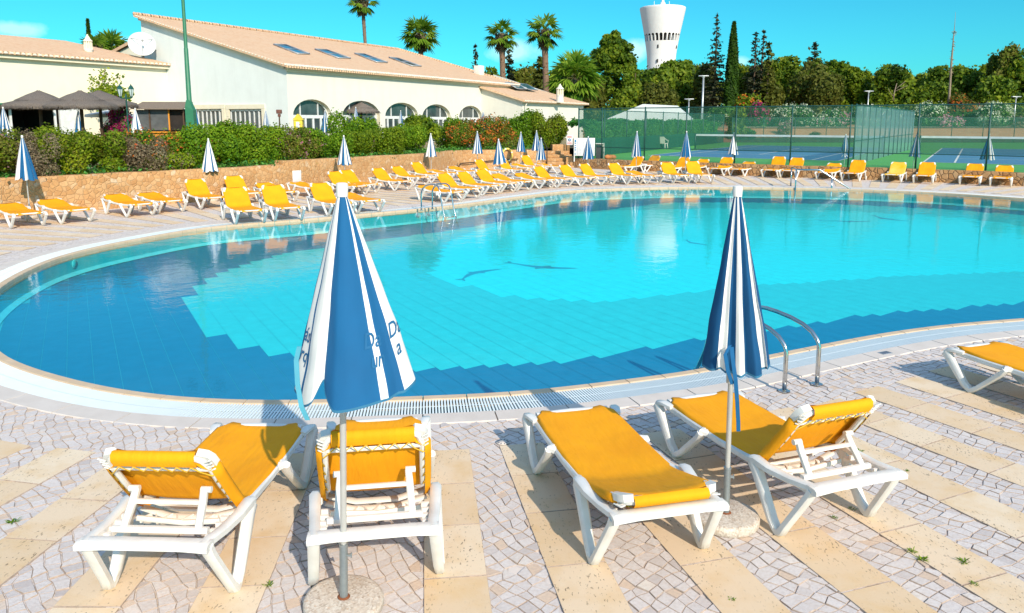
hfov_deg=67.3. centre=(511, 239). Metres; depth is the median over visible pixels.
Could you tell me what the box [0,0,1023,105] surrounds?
sky
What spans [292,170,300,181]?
wall panel
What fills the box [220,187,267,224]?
sun lounger
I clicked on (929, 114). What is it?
oleander
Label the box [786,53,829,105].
pine tree
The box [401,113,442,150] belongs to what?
tree
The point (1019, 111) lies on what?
shrub
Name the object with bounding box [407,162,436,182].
sun lounger
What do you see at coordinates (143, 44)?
satellite dish
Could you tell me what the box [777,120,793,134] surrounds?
shrub
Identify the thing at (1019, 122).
shrub
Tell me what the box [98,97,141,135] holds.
bougainvillea
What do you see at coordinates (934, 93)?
tree
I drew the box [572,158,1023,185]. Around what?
stone wall
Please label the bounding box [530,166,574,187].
sun lounger
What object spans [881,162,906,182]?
sun lounger
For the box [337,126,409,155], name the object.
bush
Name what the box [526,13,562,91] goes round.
palm tree
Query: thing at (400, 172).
sun lounger
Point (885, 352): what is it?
drain cover
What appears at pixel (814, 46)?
conifer tree
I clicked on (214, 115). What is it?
folding door
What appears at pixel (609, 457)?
sun lounger
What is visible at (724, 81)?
pine tree
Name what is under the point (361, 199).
sun lounger
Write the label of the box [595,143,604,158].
litter bin
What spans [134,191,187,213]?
sun lounger
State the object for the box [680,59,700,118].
pine tree
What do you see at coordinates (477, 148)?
umbrella
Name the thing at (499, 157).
umbrella
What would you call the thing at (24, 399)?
pool kerb
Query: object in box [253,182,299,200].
sun lounger
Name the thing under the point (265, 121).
umbrella
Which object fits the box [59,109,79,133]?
terrace door
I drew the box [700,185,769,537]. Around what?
umbrella
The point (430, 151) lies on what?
umbrella
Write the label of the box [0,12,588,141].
clubhouse
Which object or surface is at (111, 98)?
thatched parasol
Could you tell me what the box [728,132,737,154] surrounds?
umbrella
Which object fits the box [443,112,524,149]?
flowering bush
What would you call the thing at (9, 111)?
terrace door
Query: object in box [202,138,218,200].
umbrella
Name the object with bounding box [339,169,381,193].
sun lounger
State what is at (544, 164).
sun lounger
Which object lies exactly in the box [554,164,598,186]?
sun lounger
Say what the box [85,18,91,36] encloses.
cypress tree
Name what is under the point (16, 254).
pool deck
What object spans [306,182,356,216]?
sun lounger
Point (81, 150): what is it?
bush
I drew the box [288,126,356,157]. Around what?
bush
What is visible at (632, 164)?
sun lounger
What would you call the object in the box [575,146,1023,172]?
court surround
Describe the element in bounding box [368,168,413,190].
sun lounger
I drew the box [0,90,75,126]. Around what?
thatched parasol
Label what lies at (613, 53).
pine tree
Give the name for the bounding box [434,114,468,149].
bush
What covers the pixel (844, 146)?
umbrella
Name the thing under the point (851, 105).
court fence
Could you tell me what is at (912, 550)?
weed
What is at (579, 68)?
palm tree
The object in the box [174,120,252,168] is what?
bush
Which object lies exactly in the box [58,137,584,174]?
terrace ground
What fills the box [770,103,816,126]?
oleander
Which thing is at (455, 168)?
sun lounger
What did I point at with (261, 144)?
flowering bush
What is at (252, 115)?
folding door
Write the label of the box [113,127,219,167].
flowering bush
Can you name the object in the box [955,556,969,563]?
weed
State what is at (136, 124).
umbrella
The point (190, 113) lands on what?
floodlight pole
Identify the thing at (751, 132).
shrub
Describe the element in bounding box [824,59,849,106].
pine tree
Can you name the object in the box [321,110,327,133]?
umbrella
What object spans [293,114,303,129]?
toy house
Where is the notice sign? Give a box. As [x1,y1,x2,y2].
[567,135,572,144]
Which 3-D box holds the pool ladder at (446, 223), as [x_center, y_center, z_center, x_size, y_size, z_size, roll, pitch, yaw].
[-2.050,-0.981,21.757,1.257,1.228,0.533,8,12,44]
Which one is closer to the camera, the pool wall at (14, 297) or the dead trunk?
the pool wall at (14, 297)
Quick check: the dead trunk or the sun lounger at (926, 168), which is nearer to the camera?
the sun lounger at (926, 168)
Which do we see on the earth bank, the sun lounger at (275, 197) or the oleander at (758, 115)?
the oleander at (758, 115)
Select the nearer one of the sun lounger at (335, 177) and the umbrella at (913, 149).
the sun lounger at (335, 177)
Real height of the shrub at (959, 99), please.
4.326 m
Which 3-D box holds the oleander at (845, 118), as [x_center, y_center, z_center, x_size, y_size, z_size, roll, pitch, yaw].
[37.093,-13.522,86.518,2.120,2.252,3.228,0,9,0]
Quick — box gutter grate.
[0,186,1023,418]
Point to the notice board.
(579, 145)
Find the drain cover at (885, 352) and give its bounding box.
[878,351,891,354]
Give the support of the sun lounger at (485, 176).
on the paving slabs at (718, 572)
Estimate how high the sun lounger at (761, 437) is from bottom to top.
0.854 m
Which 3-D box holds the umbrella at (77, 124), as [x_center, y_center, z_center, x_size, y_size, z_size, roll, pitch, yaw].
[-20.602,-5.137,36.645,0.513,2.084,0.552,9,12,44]
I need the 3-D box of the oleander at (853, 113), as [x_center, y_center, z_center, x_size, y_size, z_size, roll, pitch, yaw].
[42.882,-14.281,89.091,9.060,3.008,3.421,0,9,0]
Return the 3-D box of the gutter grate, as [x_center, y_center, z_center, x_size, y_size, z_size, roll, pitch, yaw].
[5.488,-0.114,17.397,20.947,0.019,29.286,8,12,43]
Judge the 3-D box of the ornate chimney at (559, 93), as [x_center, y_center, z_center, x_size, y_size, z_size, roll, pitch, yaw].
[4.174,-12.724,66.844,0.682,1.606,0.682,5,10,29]
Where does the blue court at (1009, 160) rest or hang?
on the court surround
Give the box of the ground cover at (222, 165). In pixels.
[0,143,544,177]
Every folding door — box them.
[196,109,221,133]
[230,109,261,129]
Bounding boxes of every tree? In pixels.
[80,33,114,49]
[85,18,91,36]
[95,28,127,48]
[346,0,378,42]
[397,15,440,54]
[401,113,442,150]
[471,43,478,68]
[484,18,518,77]
[484,65,499,75]
[505,47,516,81]
[506,62,536,86]
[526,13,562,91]
[530,56,542,89]
[544,52,605,103]
[553,49,596,81]
[583,78,606,121]
[583,94,611,116]
[589,29,638,101]
[597,86,644,120]
[621,59,641,101]
[636,69,653,81]
[638,80,679,105]
[640,63,683,106]
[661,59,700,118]
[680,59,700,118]
[687,61,722,121]
[692,12,725,119]
[719,63,752,105]
[722,21,739,125]
[722,64,748,103]
[739,65,785,111]
[742,31,763,102]
[755,29,766,93]
[758,41,776,117]
[771,55,803,112]
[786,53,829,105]
[803,41,822,63]
[804,70,846,118]
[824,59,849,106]
[840,66,873,123]
[869,63,917,109]
[869,81,880,103]
[870,71,876,88]
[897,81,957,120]
[913,72,925,89]
[919,64,949,88]
[945,63,985,97]
[967,74,1023,109]
[974,63,986,74]
[986,41,1023,91]
[1005,48,1023,97]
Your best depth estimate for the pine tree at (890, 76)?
102.71 m
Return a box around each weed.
[4,516,22,523]
[906,546,917,553]
[914,555,927,560]
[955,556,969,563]
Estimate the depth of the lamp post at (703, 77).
76.61 m
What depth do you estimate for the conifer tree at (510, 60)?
101.56 m
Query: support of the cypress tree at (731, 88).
on the earth bank
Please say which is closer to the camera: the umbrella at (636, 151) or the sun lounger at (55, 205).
the sun lounger at (55, 205)
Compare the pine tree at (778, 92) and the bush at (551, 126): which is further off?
the pine tree at (778, 92)
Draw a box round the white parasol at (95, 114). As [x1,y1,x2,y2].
[84,110,132,116]
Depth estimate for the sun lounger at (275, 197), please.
20.43 m
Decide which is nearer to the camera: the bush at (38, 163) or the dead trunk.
the bush at (38, 163)
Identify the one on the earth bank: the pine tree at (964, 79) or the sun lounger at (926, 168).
the pine tree at (964, 79)
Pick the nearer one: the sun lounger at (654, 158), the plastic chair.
the sun lounger at (654, 158)
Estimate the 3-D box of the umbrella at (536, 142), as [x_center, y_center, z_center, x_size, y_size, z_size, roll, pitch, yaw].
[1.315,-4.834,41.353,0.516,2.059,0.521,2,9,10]
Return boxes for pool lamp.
[72,259,77,268]
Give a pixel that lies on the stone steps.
(558, 154)
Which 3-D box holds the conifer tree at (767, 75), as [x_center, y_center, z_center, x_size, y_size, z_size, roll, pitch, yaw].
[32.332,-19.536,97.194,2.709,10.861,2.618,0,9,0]
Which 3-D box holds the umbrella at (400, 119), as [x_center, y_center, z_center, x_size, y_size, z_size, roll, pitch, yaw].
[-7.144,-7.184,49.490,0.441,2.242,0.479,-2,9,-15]
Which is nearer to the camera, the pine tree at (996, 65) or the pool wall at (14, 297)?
the pool wall at (14, 297)
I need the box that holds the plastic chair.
[660,137,667,147]
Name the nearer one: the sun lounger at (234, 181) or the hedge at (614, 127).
the sun lounger at (234, 181)
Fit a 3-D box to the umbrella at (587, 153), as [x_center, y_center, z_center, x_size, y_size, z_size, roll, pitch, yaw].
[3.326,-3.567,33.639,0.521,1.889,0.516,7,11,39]
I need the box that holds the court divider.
[852,104,914,160]
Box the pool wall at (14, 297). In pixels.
[0,187,946,400]
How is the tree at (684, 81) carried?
on the earth bank
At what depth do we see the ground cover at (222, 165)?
26.39 m
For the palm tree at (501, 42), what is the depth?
91.97 m
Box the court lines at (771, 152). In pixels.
[655,149,850,160]
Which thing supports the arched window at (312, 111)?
in the clubhouse
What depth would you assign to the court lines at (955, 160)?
41.27 m
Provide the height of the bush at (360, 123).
2.319 m
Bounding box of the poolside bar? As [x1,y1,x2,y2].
[130,102,192,136]
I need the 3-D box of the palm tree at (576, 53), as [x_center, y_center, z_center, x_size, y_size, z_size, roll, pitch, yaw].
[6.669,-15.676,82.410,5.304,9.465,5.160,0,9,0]
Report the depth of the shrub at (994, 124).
84.66 m
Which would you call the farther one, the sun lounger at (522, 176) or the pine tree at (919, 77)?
the pine tree at (919, 77)
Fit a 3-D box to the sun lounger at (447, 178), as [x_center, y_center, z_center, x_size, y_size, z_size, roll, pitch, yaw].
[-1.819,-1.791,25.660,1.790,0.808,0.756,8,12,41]
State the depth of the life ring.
42.07 m
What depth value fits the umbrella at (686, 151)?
33.46 m
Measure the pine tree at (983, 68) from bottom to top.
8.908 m
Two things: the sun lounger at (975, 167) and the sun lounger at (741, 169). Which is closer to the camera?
the sun lounger at (975, 167)
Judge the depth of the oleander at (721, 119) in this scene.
86.26 m
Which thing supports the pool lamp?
attached to the pool wall at (14, 297)
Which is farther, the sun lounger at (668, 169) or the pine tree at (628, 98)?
the pine tree at (628, 98)
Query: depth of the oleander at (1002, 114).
85.96 m
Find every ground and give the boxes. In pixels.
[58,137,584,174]
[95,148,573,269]
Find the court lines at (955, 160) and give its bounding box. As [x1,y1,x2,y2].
[923,153,1015,164]
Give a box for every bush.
[0,126,27,176]
[10,127,62,180]
[24,122,127,174]
[102,133,171,171]
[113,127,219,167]
[143,150,197,169]
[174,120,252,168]
[209,116,287,165]
[269,123,325,159]
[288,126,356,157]
[322,107,383,153]
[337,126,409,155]
[382,121,429,152]
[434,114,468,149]
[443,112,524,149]
[497,108,552,149]
[528,109,569,149]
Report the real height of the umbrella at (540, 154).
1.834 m
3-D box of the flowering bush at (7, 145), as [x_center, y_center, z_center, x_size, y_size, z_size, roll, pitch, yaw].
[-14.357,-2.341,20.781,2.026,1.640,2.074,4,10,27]
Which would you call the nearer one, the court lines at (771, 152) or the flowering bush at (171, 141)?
the flowering bush at (171, 141)
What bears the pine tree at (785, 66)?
on the earth bank
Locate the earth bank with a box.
[583,123,1023,136]
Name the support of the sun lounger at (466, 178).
on the pool deck
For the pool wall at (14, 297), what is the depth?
16.54 m
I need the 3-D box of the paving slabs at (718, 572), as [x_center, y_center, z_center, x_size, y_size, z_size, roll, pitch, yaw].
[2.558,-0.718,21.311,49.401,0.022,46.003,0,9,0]
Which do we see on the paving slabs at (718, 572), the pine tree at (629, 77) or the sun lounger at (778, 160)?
the sun lounger at (778, 160)
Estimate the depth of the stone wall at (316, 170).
32.28 m
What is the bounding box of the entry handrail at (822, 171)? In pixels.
[790,167,850,188]
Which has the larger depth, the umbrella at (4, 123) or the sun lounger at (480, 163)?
the sun lounger at (480, 163)
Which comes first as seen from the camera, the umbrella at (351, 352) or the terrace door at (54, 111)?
the umbrella at (351, 352)
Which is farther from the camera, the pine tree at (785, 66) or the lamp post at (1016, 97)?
the pine tree at (785, 66)
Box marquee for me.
[607,104,694,120]
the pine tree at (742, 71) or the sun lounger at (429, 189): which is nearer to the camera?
the sun lounger at (429, 189)
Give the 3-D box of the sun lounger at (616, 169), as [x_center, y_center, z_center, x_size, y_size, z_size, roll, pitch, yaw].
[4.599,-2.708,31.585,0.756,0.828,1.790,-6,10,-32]
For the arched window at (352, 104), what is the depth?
50.99 m
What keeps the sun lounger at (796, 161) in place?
on the pool deck
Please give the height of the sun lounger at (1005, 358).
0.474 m
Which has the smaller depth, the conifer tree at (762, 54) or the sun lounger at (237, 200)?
the sun lounger at (237, 200)
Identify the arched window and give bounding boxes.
[293,99,328,134]
[343,101,376,123]
[385,103,414,127]
[423,104,447,141]
[459,106,478,122]
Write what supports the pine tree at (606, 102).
on the earth bank
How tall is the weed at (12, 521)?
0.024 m
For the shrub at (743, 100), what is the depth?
87.00 m
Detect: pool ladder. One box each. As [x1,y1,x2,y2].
[420,183,458,228]
[693,305,822,392]
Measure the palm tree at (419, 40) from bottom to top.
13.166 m
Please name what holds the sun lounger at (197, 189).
on the pool deck
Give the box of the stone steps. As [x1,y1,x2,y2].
[540,135,573,167]
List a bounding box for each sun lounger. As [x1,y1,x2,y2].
[0,202,47,228]
[34,198,95,223]
[73,422,317,592]
[100,193,157,217]
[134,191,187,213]
[181,179,223,209]
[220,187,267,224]
[221,175,262,200]
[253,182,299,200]
[258,184,305,221]
[286,181,333,195]
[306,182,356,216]
[306,416,444,584]
[326,171,370,194]
[334,192,385,213]
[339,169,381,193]
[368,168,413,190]
[388,166,430,185]
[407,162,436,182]
[414,185,466,202]
[425,169,459,179]
[433,173,483,198]
[446,166,477,176]
[455,171,502,195]
[470,159,509,176]
[473,169,519,192]
[490,173,535,191]
[493,158,531,174]
[510,163,546,174]
[511,172,557,188]
[519,155,551,171]
[522,404,729,564]
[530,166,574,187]
[534,163,570,173]
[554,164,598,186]
[575,163,618,184]
[604,163,644,184]
[621,156,646,171]
[624,170,664,183]
[633,155,660,171]
[653,390,907,535]
[657,162,692,183]
[660,157,690,172]
[680,159,708,173]
[682,161,714,182]
[707,157,733,175]
[727,161,755,176]
[760,156,785,177]
[778,157,803,177]
[814,163,841,179]
[840,160,866,180]
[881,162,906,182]
[912,162,936,183]
[942,341,1023,392]
[958,163,983,185]
[989,165,1013,186]
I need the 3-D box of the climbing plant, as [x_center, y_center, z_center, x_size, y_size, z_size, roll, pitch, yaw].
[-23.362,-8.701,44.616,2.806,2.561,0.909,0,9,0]
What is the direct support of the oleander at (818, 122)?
on the earth bank
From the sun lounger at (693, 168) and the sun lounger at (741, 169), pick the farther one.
the sun lounger at (741, 169)
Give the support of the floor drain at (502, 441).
on the cobble paving at (760, 552)
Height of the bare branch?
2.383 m
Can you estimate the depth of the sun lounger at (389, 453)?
4.24 m
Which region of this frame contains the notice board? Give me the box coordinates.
[574,138,594,161]
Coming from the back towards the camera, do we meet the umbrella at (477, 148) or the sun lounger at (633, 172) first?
the umbrella at (477, 148)
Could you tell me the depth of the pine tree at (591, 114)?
91.96 m
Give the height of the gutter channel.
0.020 m
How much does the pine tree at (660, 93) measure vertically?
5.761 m
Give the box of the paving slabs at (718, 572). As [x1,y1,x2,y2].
[0,168,1023,612]
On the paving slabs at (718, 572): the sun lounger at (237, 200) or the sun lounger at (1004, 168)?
the sun lounger at (1004, 168)
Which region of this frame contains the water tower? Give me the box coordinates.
[640,0,685,69]
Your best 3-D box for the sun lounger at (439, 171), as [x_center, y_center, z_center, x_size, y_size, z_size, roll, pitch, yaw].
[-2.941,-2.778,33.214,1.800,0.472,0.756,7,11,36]
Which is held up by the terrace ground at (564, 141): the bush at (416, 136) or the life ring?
the bush at (416, 136)
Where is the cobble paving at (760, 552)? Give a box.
[0,336,1023,612]
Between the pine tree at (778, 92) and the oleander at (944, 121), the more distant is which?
the pine tree at (778, 92)
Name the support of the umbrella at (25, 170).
on the pool deck
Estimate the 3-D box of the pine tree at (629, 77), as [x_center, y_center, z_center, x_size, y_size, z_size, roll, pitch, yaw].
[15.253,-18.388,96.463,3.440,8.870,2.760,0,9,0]
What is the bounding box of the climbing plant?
[87,67,133,111]
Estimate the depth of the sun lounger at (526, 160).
38.83 m
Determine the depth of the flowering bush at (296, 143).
28.50 m
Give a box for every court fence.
[578,103,1023,170]
[579,109,724,156]
[732,117,1015,141]
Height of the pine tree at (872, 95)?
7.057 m
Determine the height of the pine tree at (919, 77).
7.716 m
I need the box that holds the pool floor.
[0,203,1023,399]
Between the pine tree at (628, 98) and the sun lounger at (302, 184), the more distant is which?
the pine tree at (628, 98)
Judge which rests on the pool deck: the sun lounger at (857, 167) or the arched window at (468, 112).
the sun lounger at (857, 167)
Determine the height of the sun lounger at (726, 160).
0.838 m
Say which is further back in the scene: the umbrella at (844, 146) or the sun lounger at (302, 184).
the umbrella at (844, 146)
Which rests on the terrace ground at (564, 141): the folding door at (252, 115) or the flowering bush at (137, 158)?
the flowering bush at (137, 158)
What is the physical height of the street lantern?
3.096 m
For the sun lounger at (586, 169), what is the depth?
31.43 m
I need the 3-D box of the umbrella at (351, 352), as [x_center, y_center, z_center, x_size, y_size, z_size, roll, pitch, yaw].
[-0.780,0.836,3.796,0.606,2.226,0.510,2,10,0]
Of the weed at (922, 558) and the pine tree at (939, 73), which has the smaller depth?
the weed at (922, 558)
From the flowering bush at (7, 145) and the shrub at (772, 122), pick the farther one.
the shrub at (772, 122)
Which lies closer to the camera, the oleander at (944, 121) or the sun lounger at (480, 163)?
the sun lounger at (480, 163)
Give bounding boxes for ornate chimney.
[83,34,92,51]
[556,84,563,102]
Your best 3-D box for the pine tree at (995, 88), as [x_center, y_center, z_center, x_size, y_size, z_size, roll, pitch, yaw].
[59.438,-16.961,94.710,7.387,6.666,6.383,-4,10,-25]
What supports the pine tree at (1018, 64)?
on the earth bank
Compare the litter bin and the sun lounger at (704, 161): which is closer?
the sun lounger at (704, 161)
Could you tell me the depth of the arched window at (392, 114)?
54.82 m
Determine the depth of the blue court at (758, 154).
47.71 m
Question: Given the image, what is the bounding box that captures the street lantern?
[117,84,133,131]
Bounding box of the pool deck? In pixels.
[0,168,1023,612]
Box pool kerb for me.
[0,186,1023,428]
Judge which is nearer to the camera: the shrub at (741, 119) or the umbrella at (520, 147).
the umbrella at (520, 147)
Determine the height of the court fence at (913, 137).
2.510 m
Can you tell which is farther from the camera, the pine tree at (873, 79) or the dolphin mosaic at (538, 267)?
the pine tree at (873, 79)
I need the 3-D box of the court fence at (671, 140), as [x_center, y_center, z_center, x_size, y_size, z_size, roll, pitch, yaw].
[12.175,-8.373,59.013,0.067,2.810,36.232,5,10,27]
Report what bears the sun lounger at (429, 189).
on the pool deck
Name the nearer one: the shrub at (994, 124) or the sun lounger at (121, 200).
the sun lounger at (121, 200)
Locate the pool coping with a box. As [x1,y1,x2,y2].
[0,187,1023,412]
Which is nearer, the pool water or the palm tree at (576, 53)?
the pool water
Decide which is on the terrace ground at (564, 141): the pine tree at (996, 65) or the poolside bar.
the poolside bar
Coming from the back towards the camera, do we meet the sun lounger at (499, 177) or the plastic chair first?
the plastic chair
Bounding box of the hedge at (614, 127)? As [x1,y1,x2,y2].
[567,117,717,137]
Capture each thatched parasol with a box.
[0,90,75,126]
[42,90,119,130]
[89,90,139,135]
[347,102,380,118]
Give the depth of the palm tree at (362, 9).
77.12 m
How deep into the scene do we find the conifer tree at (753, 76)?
97.69 m
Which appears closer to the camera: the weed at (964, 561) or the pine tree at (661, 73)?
the weed at (964, 561)
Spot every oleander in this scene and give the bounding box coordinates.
[704,104,735,127]
[744,114,768,126]
[747,100,770,127]
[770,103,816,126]
[808,117,832,127]
[815,108,846,126]
[834,109,852,126]
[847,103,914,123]
[911,100,948,126]
[934,114,965,127]
[972,101,1013,126]
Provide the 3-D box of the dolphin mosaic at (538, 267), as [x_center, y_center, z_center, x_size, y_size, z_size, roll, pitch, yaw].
[0.507,0.553,15.721,1.654,0.001,0.502,5,10,29]
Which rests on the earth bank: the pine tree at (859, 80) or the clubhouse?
the pine tree at (859, 80)
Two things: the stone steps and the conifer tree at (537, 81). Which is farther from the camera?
the conifer tree at (537, 81)
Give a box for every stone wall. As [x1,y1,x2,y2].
[0,164,283,217]
[274,149,541,191]
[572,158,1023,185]
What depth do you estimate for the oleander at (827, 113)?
86.15 m
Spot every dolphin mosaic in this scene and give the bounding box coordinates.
[455,269,499,280]
[507,261,573,268]
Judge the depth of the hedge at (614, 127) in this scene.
53.23 m
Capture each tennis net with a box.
[694,134,853,151]
[919,135,1023,154]
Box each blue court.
[656,149,852,160]
[925,153,1023,164]
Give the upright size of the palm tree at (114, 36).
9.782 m
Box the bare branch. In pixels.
[888,83,905,100]
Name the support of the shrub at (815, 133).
on the earth bank
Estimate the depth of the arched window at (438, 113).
59.22 m
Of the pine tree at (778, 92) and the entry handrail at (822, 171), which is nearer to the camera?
the entry handrail at (822, 171)
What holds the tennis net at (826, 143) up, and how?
on the court surround
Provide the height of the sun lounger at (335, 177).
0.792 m
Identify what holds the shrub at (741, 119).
on the earth bank
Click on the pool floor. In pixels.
(228, 321)
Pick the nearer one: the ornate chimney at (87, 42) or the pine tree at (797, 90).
the ornate chimney at (87, 42)
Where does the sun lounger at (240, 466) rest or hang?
on the paving slabs at (718, 572)
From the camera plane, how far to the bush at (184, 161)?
24.04 m
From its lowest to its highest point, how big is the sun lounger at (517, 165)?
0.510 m
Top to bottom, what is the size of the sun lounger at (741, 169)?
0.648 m
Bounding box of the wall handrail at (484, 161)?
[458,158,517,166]
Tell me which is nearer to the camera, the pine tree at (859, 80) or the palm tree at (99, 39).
the palm tree at (99, 39)
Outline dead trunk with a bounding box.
[947,12,956,103]
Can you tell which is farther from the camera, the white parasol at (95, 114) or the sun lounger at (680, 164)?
the white parasol at (95, 114)
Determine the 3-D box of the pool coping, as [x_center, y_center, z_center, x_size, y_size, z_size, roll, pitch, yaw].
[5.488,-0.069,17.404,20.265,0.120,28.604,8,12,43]
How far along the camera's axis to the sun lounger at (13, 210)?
18.81 m
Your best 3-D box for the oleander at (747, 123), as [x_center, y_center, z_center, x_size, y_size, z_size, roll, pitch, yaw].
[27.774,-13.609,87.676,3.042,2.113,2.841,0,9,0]
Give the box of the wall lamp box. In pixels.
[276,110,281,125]
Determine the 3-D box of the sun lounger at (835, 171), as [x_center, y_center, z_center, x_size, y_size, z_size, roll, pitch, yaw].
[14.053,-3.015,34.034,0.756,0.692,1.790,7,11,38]
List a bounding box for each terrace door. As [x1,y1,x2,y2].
[8,109,12,128]
[53,110,56,130]
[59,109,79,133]
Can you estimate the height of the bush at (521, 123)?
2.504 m
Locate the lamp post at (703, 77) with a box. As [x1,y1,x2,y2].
[698,75,708,119]
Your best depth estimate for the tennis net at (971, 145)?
47.94 m
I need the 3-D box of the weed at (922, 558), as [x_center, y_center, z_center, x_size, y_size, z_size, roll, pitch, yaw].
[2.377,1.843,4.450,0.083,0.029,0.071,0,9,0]
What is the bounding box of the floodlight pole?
[181,0,197,134]
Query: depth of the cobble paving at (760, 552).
4.77 m
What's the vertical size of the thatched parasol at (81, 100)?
2.974 m
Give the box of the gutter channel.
[290,404,539,419]
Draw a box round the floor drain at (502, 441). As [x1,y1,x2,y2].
[496,439,509,444]
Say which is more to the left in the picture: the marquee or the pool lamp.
the pool lamp
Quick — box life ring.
[503,148,512,161]
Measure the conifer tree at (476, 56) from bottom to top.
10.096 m
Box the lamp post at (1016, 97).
[1011,96,1020,123]
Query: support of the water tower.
on the earth bank
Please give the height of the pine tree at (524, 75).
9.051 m
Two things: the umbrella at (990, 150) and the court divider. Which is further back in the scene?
the court divider
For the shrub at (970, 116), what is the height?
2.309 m
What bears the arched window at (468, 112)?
in the clubhouse
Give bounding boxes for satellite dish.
[128,32,156,57]
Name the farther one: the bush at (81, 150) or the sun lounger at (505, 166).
the sun lounger at (505, 166)
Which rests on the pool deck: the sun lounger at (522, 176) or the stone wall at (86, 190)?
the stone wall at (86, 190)
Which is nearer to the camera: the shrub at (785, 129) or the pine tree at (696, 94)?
the shrub at (785, 129)
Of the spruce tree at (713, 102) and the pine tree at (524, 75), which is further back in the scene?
the pine tree at (524, 75)
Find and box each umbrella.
[0,107,11,135]
[15,135,37,218]
[73,110,85,132]
[130,108,142,131]
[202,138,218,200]
[263,110,268,129]
[294,182,415,612]
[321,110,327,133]
[337,135,351,190]
[398,110,403,125]
[425,133,436,177]
[472,131,482,158]
[493,139,506,185]
[516,132,524,168]
[532,130,539,162]
[536,138,545,159]
[582,136,593,179]
[631,131,641,179]
[680,131,691,179]
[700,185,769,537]
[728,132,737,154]
[841,134,847,161]
[908,134,919,166]
[979,138,994,159]
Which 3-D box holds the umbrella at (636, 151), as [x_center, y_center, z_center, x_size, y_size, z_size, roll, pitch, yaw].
[5.439,-3.677,33.619,0.479,2.114,0.441,-6,11,-35]
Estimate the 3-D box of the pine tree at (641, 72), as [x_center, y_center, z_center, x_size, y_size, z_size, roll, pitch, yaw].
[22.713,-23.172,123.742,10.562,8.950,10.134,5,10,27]
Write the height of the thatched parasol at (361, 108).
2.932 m
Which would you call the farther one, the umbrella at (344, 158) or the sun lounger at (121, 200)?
the umbrella at (344, 158)
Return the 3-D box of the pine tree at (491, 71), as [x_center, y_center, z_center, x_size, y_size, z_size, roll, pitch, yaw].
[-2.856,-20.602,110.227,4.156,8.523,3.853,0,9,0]
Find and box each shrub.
[725,107,748,134]
[734,90,764,126]
[746,128,756,134]
[766,118,776,126]
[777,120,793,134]
[809,131,820,134]
[945,91,984,126]
[947,110,977,126]
[976,119,1000,127]
[1003,116,1023,127]
[1008,105,1023,124]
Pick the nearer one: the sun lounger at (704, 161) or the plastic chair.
the sun lounger at (704, 161)
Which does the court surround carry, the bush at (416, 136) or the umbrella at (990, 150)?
the umbrella at (990, 150)
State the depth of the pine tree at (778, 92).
100.29 m
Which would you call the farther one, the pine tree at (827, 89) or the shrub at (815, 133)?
the pine tree at (827, 89)
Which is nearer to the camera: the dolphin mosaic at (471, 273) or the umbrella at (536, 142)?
the dolphin mosaic at (471, 273)
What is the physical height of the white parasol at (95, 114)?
2.145 m

